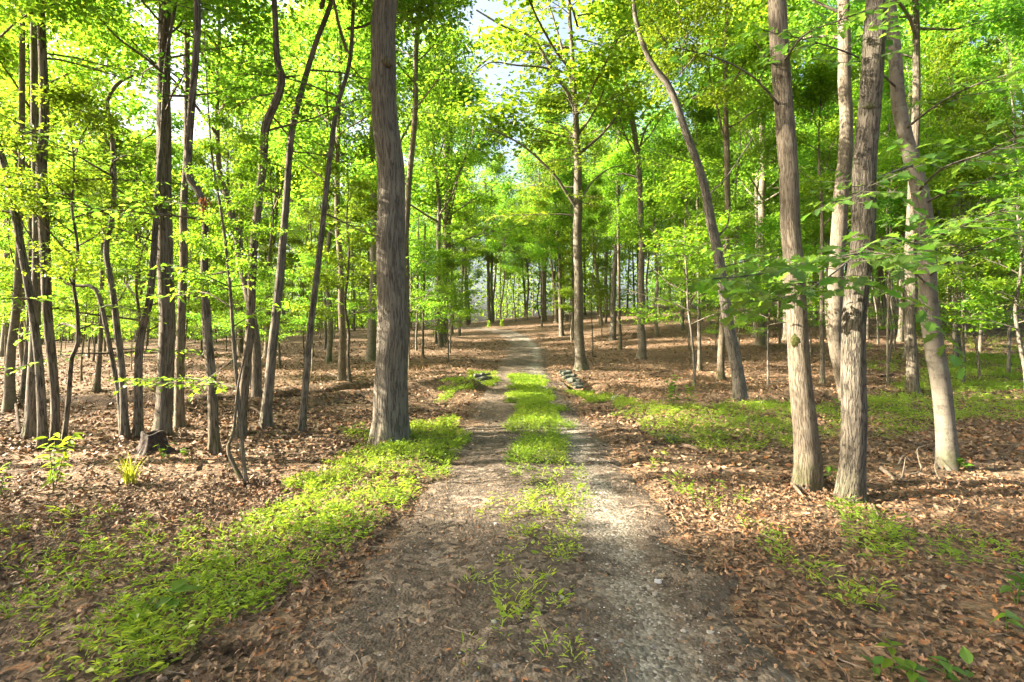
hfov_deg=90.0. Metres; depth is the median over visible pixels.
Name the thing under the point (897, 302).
woodland tree
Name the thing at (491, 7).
sky
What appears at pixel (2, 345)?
woodland tree
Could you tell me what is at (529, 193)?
woodland tree
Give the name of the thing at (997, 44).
woodland tree
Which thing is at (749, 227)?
woodland tree
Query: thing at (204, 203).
dead foliage
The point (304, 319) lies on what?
understory tree
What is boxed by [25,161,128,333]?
woodland tree
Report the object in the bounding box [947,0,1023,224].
woodland tree
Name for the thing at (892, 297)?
woodland tree
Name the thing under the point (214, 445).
crooked tree
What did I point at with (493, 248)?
woodland tree
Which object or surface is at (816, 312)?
woodland tree
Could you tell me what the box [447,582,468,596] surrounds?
fallen stick
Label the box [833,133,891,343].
woodland tree
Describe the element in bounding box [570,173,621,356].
woodland tree
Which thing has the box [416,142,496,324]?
woodland tree
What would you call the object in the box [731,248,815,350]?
understory tree
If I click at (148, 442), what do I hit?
tree stump
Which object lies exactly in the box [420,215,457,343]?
sapling
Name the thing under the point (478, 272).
woodland tree
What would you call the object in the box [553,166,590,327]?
woodland tree
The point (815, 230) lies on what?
understory tree
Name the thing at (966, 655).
broadleaf weed
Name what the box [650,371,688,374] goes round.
fallen branch
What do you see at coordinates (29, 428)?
tall tree
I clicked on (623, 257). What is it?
woodland tree
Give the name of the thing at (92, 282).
understory tree
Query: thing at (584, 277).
woodland tree
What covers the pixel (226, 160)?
woodland tree
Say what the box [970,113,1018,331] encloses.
woodland tree
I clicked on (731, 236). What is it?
woodland tree
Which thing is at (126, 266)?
woodland tree
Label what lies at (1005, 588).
broadleaf weed
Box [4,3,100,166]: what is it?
woodland tree
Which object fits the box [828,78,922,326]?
woodland tree
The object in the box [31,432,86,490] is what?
shrub
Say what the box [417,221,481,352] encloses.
understory tree
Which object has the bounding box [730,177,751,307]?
woodland tree
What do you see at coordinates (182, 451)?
seedling
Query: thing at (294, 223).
woodland tree
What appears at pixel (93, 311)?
understory tree
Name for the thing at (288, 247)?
woodland tree
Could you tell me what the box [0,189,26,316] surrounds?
understory tree
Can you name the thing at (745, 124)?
woodland tree
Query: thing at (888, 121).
woodland tree
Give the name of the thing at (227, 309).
understory tree
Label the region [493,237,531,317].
woodland tree
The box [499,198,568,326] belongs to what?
woodland tree
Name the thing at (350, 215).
understory tree
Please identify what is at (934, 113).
woodland tree
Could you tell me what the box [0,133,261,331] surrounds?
understory tree
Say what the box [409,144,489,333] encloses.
woodland tree
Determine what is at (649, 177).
woodland tree
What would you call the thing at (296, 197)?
woodland tree
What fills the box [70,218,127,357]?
understory tree
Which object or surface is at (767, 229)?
understory tree
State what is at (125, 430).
broken tree
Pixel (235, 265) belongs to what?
understory tree
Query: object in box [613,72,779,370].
slender tree
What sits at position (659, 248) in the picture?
woodland tree
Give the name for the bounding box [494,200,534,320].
woodland tree
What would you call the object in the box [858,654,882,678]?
broadleaf weed
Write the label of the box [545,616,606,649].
fallen twig
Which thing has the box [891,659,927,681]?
broadleaf weed
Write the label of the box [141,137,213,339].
woodland tree
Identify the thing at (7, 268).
understory tree
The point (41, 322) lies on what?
understory tree
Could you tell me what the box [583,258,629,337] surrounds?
understory tree
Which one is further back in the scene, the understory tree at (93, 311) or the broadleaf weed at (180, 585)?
the understory tree at (93, 311)
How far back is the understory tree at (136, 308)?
53.95 m
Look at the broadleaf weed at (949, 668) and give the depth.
2.44 m
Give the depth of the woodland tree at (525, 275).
82.08 m
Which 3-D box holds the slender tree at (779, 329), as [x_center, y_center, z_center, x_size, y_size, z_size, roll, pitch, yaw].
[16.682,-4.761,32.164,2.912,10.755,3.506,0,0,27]
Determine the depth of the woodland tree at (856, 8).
36.75 m
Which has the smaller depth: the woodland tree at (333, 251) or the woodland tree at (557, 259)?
the woodland tree at (333, 251)
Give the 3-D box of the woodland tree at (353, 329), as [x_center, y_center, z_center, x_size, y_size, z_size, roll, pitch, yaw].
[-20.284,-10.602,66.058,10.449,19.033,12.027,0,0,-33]
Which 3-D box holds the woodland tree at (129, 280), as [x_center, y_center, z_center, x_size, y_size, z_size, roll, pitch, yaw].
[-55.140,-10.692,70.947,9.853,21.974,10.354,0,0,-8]
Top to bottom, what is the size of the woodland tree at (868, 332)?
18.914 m
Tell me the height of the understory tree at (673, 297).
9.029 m
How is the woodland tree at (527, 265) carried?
on the ground at (530, 327)
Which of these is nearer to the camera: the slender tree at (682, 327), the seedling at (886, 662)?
the seedling at (886, 662)
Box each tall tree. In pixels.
[0,0,171,413]
[0,1,172,448]
[20,0,359,438]
[107,0,287,436]
[173,0,189,429]
[215,2,484,361]
[223,0,403,428]
[565,0,720,358]
[692,1,834,345]
[722,0,853,400]
[792,0,1023,396]
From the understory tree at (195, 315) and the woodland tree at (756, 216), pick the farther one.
the woodland tree at (756, 216)
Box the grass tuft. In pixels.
[103,451,147,483]
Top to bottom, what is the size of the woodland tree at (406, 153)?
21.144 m
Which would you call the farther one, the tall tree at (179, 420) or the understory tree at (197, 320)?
the understory tree at (197, 320)
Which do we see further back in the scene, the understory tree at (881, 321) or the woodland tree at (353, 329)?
the woodland tree at (353, 329)
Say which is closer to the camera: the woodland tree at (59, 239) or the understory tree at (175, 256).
the understory tree at (175, 256)
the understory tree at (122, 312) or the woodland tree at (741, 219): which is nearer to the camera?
the understory tree at (122, 312)
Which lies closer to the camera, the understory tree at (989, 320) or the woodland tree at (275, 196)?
the understory tree at (989, 320)
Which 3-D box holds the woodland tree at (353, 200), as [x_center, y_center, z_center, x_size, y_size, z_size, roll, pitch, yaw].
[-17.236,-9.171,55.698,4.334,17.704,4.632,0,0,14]
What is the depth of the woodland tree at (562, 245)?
69.69 m
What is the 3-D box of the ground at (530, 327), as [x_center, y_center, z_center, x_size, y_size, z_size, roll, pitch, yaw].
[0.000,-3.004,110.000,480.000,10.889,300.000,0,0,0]
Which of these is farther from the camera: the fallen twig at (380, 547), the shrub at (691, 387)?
the shrub at (691, 387)
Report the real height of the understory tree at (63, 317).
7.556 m
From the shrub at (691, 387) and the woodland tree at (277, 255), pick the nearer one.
the shrub at (691, 387)
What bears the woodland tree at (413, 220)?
on the ground at (530, 327)
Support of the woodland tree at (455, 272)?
on the ground at (530, 327)
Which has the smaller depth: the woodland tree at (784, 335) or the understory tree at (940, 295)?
the understory tree at (940, 295)
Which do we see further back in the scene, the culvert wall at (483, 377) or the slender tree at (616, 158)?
the slender tree at (616, 158)
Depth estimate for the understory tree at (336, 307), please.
53.52 m
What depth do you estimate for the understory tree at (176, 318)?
35.12 m
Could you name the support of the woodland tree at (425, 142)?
on the ground at (530, 327)
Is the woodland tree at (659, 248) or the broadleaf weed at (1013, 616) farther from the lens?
the woodland tree at (659, 248)
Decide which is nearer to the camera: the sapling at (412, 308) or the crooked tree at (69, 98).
the crooked tree at (69, 98)
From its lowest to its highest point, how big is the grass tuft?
0.356 m
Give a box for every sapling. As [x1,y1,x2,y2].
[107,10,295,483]
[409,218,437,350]
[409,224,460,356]
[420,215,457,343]
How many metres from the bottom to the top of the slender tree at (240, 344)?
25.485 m
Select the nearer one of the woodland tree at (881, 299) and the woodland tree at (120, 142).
the woodland tree at (120, 142)
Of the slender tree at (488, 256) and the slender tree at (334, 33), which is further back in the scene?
the slender tree at (488, 256)
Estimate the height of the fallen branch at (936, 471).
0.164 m
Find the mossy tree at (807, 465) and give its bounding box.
[651,0,908,492]
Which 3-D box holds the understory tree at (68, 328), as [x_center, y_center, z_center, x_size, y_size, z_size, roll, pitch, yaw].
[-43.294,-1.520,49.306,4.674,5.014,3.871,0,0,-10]
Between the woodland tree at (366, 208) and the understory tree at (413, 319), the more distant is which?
the woodland tree at (366, 208)
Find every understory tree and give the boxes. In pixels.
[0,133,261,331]
[0,173,13,326]
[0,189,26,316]
[0,207,117,322]
[0,220,27,318]
[0,261,57,360]
[6,302,68,337]
[22,222,152,380]
[25,274,98,355]
[41,300,90,348]
[54,270,111,359]
[55,230,123,354]
[55,247,135,361]
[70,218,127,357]
[93,290,158,369]
[106,284,152,347]
[121,204,237,376]
[126,170,243,317]
[126,230,244,328]
[130,254,177,324]
[131,280,158,326]
[153,292,200,331]
[175,225,240,328]
[175,231,227,353]
[175,270,291,343]
[175,294,218,355]
[175,298,198,326]
[186,265,314,386]
[191,265,245,351]
[213,293,264,356]
[222,245,257,313]
[228,283,284,326]
[242,232,306,349]
[244,252,373,370]
[244,263,270,337]
[273,236,336,361]
[284,156,413,381]
[294,283,347,340]
[304,288,332,334]
[305,247,337,311]
[346,187,423,314]
[356,238,468,369]
[409,256,476,361]
[410,294,434,346]
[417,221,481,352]
[548,236,611,341]
[553,268,571,321]
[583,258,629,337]
[602,157,784,386]
[645,276,678,322]
[652,228,707,308]
[656,237,719,348]
[684,262,745,349]
[688,214,843,386]
[699,278,776,336]
[729,243,754,305]
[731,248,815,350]
[748,202,845,318]
[809,272,900,329]
[869,266,887,301]
[882,155,1023,385]
[885,217,1023,379]
[886,287,966,362]
[917,201,1004,305]
[940,146,1023,377]
[987,219,1023,317]
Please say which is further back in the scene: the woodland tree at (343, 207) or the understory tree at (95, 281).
the woodland tree at (343, 207)
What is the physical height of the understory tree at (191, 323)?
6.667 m
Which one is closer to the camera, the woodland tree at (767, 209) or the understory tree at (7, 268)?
the understory tree at (7, 268)
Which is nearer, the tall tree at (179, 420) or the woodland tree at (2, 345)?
the tall tree at (179, 420)
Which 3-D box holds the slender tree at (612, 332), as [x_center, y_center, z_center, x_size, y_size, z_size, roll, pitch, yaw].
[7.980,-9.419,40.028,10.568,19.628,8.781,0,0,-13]
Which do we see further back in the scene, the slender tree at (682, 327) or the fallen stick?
the slender tree at (682, 327)
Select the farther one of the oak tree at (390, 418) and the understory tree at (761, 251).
the understory tree at (761, 251)
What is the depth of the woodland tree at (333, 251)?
51.43 m
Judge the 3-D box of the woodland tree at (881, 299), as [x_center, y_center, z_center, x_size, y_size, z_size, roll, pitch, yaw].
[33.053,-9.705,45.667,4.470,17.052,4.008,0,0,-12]
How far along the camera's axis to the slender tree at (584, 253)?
46.75 m
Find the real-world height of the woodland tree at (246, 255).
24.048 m
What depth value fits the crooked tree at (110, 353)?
8.42 m
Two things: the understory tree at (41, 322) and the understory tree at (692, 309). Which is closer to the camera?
the understory tree at (692, 309)
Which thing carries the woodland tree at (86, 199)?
on the ground at (530, 327)
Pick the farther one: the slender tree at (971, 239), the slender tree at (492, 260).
the slender tree at (492, 260)
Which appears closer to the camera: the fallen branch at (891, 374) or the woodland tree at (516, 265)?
the fallen branch at (891, 374)
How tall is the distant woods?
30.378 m
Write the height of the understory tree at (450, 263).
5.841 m
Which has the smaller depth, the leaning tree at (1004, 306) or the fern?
the fern
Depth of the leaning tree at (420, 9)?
8.88 m
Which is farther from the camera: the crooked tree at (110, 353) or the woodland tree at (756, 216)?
the woodland tree at (756, 216)
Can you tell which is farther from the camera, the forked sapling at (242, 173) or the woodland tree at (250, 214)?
the woodland tree at (250, 214)
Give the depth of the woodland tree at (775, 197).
41.84 m
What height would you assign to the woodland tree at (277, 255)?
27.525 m
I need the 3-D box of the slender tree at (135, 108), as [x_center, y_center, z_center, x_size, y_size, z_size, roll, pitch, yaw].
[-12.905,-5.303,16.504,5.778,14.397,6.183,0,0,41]
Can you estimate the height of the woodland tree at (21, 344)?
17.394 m
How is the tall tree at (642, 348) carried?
on the ground at (530, 327)
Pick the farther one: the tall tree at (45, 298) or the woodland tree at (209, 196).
the woodland tree at (209, 196)
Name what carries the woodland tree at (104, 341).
on the ground at (530, 327)
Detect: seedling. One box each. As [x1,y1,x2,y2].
[153,442,176,462]
[179,448,190,463]
[687,480,698,503]
[824,465,837,480]
[875,637,908,672]
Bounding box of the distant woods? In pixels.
[0,166,1023,342]
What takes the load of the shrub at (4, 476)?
on the ground at (530, 327)
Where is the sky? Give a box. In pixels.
[0,0,1023,341]
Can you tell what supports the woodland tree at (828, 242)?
on the ground at (530, 327)
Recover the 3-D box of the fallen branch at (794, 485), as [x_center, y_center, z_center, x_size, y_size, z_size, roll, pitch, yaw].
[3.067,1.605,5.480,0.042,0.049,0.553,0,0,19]
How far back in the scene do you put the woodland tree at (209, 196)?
51.05 m
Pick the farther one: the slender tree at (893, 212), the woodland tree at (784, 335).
the woodland tree at (784, 335)
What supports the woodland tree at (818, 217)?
on the ground at (530, 327)
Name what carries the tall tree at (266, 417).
on the ground at (530, 327)
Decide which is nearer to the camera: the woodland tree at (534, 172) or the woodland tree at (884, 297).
the woodland tree at (884, 297)
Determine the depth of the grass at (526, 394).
4.54 m
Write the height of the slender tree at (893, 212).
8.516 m
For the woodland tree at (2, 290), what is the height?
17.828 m
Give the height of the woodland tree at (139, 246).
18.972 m
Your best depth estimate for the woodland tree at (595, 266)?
53.03 m
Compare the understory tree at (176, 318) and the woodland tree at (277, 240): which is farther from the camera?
the woodland tree at (277, 240)
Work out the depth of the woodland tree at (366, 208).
71.06 m
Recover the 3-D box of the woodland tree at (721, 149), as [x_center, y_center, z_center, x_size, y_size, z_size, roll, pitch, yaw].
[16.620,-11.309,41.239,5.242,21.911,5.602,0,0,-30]
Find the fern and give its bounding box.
[954,457,973,467]
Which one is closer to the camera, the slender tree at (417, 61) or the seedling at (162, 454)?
the seedling at (162, 454)
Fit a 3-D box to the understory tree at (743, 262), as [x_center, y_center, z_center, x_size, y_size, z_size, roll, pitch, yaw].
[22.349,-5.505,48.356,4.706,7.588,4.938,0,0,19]
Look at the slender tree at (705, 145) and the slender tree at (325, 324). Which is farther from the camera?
the slender tree at (325, 324)
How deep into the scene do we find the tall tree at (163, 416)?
8.73 m
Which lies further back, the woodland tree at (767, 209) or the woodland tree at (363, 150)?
the woodland tree at (767, 209)
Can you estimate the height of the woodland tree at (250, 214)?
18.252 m
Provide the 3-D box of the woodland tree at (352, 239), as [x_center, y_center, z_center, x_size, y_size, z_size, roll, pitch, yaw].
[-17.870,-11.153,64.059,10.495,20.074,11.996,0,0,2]
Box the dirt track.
[289,327,795,681]
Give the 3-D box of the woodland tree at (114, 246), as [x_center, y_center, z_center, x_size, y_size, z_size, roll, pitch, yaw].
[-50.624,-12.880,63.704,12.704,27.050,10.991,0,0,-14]
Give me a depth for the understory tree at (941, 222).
33.31 m
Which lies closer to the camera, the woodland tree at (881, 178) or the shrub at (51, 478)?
the shrub at (51, 478)
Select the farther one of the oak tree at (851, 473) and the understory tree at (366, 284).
the understory tree at (366, 284)
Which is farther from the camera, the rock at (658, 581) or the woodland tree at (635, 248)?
the woodland tree at (635, 248)
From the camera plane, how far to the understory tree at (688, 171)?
16.99 m
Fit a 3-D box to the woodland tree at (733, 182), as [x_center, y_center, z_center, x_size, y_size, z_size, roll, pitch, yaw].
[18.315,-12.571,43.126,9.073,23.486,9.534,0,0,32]
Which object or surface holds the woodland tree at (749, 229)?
on the ground at (530, 327)
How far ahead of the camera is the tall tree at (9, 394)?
10.92 m
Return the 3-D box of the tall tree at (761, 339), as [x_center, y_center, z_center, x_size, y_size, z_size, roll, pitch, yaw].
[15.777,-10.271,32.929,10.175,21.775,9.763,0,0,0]
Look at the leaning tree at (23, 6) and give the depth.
7.50 m
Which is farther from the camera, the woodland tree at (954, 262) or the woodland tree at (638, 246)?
the woodland tree at (638, 246)
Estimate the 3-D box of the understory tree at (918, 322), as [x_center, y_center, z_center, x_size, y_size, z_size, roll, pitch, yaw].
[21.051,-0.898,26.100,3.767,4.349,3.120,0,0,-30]
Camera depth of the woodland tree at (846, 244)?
46.95 m
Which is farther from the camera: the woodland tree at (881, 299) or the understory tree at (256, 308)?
the woodland tree at (881, 299)
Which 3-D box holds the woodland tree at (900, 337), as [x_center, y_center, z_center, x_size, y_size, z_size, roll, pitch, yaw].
[27.819,-9.018,36.124,11.617,18.475,10.094,0,0,-35]
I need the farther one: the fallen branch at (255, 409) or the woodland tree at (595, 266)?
the woodland tree at (595, 266)
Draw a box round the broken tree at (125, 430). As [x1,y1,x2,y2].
[0,75,155,438]
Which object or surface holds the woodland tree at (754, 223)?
on the ground at (530, 327)
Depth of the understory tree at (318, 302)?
59.53 m
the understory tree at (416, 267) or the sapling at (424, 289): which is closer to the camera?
the understory tree at (416, 267)
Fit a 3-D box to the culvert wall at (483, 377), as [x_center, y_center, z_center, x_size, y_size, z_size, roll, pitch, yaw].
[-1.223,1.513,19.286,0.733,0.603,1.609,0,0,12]
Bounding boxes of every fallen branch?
[0,374,20,431]
[250,406,260,414]
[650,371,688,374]
[680,443,702,453]
[792,483,805,499]
[879,445,925,482]
[880,373,905,376]
[934,457,943,483]
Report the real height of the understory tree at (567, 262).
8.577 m
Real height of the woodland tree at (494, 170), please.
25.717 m
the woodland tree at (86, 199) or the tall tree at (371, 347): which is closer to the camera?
the tall tree at (371, 347)
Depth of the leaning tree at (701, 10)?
13.72 m
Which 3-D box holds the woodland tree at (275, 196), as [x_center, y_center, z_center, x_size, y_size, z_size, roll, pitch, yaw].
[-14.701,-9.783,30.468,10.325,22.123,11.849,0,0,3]
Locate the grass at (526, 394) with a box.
[0,328,1023,681]
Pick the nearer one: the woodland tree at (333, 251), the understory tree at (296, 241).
the understory tree at (296, 241)
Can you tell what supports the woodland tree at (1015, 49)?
on the ground at (530, 327)
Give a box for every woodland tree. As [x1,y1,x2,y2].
[0,35,128,356]
[0,44,99,365]
[0,96,50,329]
[0,155,82,248]
[0,216,56,339]
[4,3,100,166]
[25,136,125,346]
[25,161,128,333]
[63,141,148,351]
[69,115,149,347]
[84,127,180,345]
[87,134,150,343]
[96,129,155,341]
[99,158,155,348]
[107,247,149,321]
[111,226,143,340]
[127,215,150,277]
[128,0,343,357]
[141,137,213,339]
[172,29,283,362]
[188,177,236,342]
[212,0,407,362]
[221,55,318,365]
[223,140,272,258]
[223,187,275,263]
[243,146,344,333]
[243,186,305,332]
[244,176,315,333]
[259,182,350,303]
[261,193,313,333]
[281,117,342,356]
[282,138,341,305]
[307,202,346,337]
[332,15,517,346]
[332,186,368,330]
[332,196,355,328]
[340,177,369,335]
[342,183,377,269]
[345,144,375,294]
[402,136,457,332]
[405,159,431,278]
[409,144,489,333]
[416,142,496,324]
[428,217,484,322]
[451,205,486,324]
[469,150,521,301]
[480,177,532,324]
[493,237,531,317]
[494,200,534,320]
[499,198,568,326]
[500,114,570,321]
[501,184,562,320]
[505,203,557,318]
[506,86,587,322]
[511,244,549,316]
[523,179,584,318]
[528,175,598,307]
[533,125,597,316]
[537,56,655,324]
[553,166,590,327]
[564,176,612,314]
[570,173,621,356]
[573,148,648,322]
[585,179,632,315]
[602,95,699,335]
[611,143,682,321]
[621,130,653,308]
[624,212,662,310]
[634,146,679,313]
[635,121,688,307]
[653,182,678,317]
[664,185,746,321]
[675,0,853,336]
[676,78,775,327]
[682,64,744,238]
[687,0,911,339]
[701,1,773,345]
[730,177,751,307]
[731,113,804,317]
[731,183,781,256]
[733,168,806,322]
[744,182,776,218]
[748,97,849,327]
[750,157,819,319]
[766,147,810,224]
[773,0,910,337]
[778,151,832,356]
[779,119,831,316]
[800,131,940,338]
[803,225,850,310]
[805,197,883,272]
[806,57,934,228]
[810,218,830,303]
[812,78,882,243]
[827,81,1003,341]
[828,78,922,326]
[829,0,1010,357]
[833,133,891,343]
[845,194,937,322]
[848,198,886,322]
[849,141,944,335]
[852,38,938,363]
[876,126,900,350]
[877,0,1023,354]
[877,267,883,323]
[881,16,1023,367]
[920,50,966,223]
[925,77,1023,316]
[934,58,1023,351]
[940,0,1023,373]
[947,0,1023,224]
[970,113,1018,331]
[977,132,1023,337]
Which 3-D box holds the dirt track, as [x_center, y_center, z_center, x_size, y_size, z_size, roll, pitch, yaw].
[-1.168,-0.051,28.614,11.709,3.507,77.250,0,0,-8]
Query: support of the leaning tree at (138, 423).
on the ground at (530, 327)
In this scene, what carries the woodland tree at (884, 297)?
on the ground at (530, 327)
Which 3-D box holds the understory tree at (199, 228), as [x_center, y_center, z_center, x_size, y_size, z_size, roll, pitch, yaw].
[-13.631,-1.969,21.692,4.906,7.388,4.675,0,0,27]
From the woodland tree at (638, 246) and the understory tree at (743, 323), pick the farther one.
the woodland tree at (638, 246)
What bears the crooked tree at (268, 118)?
on the ground at (530, 327)
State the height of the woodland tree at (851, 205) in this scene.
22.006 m
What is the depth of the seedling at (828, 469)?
5.91 m
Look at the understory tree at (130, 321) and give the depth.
25.70 m
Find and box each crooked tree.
[0,49,207,442]
[0,219,202,436]
[40,0,328,455]
[135,0,370,436]
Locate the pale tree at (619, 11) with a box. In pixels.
[425,0,735,370]
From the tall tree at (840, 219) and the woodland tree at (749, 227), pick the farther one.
the woodland tree at (749, 227)
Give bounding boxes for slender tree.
[0,0,177,398]
[0,0,213,392]
[46,0,315,398]
[193,52,282,352]
[224,0,450,380]
[305,204,345,348]
[332,0,502,338]
[435,168,486,335]
[468,179,509,322]
[472,179,518,322]
[512,153,613,335]
[520,171,588,320]
[535,138,606,338]
[538,90,686,340]
[586,133,651,349]
[604,119,746,329]
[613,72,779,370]
[625,0,856,379]
[742,39,901,384]
[758,204,782,346]
[846,166,959,383]
[933,117,1022,337]
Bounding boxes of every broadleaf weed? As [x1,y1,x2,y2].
[152,579,198,610]
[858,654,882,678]
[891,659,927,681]
[927,656,969,681]
[959,646,973,680]
[991,610,1023,628]
[999,569,1023,604]
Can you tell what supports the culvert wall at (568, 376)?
on the ground at (530, 327)
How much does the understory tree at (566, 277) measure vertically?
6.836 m
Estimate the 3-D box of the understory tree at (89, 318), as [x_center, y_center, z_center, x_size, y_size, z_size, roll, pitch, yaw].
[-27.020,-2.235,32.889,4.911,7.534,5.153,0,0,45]
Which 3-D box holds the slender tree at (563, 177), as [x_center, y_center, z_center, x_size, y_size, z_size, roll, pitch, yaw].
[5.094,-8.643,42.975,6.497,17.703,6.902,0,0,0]
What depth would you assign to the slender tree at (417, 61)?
18.89 m
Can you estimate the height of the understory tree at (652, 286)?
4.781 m
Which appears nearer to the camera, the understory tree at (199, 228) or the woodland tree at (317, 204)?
the understory tree at (199, 228)
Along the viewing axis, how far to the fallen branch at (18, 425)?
9.97 m
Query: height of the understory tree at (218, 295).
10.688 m
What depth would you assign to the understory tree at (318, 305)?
49.42 m
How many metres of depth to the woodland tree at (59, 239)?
50.61 m
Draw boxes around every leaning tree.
[0,0,152,449]
[45,0,293,438]
[224,0,489,433]
[616,0,809,401]
[668,0,1023,471]
[987,131,1021,326]
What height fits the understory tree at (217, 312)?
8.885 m
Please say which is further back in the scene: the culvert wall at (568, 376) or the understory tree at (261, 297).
the understory tree at (261, 297)
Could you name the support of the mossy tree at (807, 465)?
on the ground at (530, 327)
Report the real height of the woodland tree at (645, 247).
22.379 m
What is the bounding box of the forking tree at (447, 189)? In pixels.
[344,15,568,343]
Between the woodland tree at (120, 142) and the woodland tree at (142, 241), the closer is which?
the woodland tree at (120, 142)
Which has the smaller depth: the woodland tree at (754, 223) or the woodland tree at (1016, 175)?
the woodland tree at (1016, 175)
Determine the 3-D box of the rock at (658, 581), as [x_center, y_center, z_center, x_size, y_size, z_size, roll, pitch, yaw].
[0.976,1.605,3.420,0.053,0.026,0.042,-7,-9,32]
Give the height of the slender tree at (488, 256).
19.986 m
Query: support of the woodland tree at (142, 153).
on the ground at (530, 327)
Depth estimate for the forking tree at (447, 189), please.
42.34 m
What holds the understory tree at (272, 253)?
on the ground at (530, 327)
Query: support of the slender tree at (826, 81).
on the ground at (530, 327)
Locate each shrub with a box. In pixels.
[0,462,10,493]
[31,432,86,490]
[663,375,680,405]
[684,383,697,405]
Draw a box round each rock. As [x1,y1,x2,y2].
[654,579,661,583]
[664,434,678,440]
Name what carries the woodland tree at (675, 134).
on the ground at (530, 327)
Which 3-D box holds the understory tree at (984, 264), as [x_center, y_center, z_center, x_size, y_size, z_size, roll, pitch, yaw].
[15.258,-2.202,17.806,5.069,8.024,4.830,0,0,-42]
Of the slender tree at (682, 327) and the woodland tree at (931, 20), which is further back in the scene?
the slender tree at (682, 327)
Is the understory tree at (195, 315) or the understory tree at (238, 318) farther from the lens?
the understory tree at (238, 318)
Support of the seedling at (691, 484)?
on the ground at (530, 327)
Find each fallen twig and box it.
[368,546,396,547]
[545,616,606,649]
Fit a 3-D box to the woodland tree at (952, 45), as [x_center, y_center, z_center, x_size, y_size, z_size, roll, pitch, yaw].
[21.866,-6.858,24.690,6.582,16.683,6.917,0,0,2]
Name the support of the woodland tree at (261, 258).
on the ground at (530, 327)
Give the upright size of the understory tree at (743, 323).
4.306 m
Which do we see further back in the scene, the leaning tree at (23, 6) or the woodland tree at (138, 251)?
the woodland tree at (138, 251)
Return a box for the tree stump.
[132,429,175,455]
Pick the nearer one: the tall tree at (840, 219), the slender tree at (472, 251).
the tall tree at (840, 219)
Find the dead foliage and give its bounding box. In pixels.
[193,197,212,223]
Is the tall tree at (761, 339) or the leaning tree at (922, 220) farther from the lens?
the tall tree at (761, 339)
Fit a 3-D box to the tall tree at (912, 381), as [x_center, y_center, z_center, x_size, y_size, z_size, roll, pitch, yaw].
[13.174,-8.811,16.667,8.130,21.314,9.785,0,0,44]
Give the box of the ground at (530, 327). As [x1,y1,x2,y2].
[0,301,1023,681]
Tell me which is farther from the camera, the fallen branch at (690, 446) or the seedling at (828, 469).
the fallen branch at (690, 446)
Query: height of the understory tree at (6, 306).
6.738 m
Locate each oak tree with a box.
[367,0,411,445]
[833,0,887,503]
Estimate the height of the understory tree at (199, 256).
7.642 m
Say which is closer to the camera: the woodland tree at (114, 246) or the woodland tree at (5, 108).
the woodland tree at (5, 108)
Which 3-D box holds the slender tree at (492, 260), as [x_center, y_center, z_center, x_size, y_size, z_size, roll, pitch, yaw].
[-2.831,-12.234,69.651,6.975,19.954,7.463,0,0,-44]
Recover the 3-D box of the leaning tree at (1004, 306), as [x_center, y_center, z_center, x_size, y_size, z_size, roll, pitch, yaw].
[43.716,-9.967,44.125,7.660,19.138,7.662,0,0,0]
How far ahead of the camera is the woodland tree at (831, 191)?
33.70 m
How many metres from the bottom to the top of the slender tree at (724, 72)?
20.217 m
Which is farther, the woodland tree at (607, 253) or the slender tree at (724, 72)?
the woodland tree at (607, 253)
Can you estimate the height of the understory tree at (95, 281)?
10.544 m
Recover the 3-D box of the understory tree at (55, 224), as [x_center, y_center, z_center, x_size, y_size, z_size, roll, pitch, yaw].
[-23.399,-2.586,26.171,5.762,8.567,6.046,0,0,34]
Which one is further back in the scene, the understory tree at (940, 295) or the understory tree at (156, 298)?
the understory tree at (156, 298)
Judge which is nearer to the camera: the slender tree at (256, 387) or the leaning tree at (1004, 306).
the slender tree at (256, 387)
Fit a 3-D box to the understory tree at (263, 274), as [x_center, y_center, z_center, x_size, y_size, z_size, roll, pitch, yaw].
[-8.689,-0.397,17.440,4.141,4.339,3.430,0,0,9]
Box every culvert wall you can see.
[473,372,491,383]
[558,370,583,388]
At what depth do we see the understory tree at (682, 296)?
32.83 m
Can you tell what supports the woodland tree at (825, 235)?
on the ground at (530, 327)
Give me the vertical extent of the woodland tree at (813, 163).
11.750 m
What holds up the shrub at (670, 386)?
on the ground at (530, 327)
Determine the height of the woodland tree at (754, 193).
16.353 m
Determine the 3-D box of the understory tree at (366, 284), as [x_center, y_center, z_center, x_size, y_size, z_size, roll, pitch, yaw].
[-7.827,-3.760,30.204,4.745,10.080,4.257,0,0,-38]
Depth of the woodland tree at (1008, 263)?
38.47 m
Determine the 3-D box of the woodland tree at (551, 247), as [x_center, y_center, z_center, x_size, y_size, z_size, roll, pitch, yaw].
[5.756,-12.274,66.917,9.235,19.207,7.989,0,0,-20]
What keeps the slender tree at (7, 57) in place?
on the ground at (530, 327)
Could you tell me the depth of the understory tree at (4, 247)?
35.81 m
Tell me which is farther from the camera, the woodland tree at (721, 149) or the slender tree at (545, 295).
the slender tree at (545, 295)

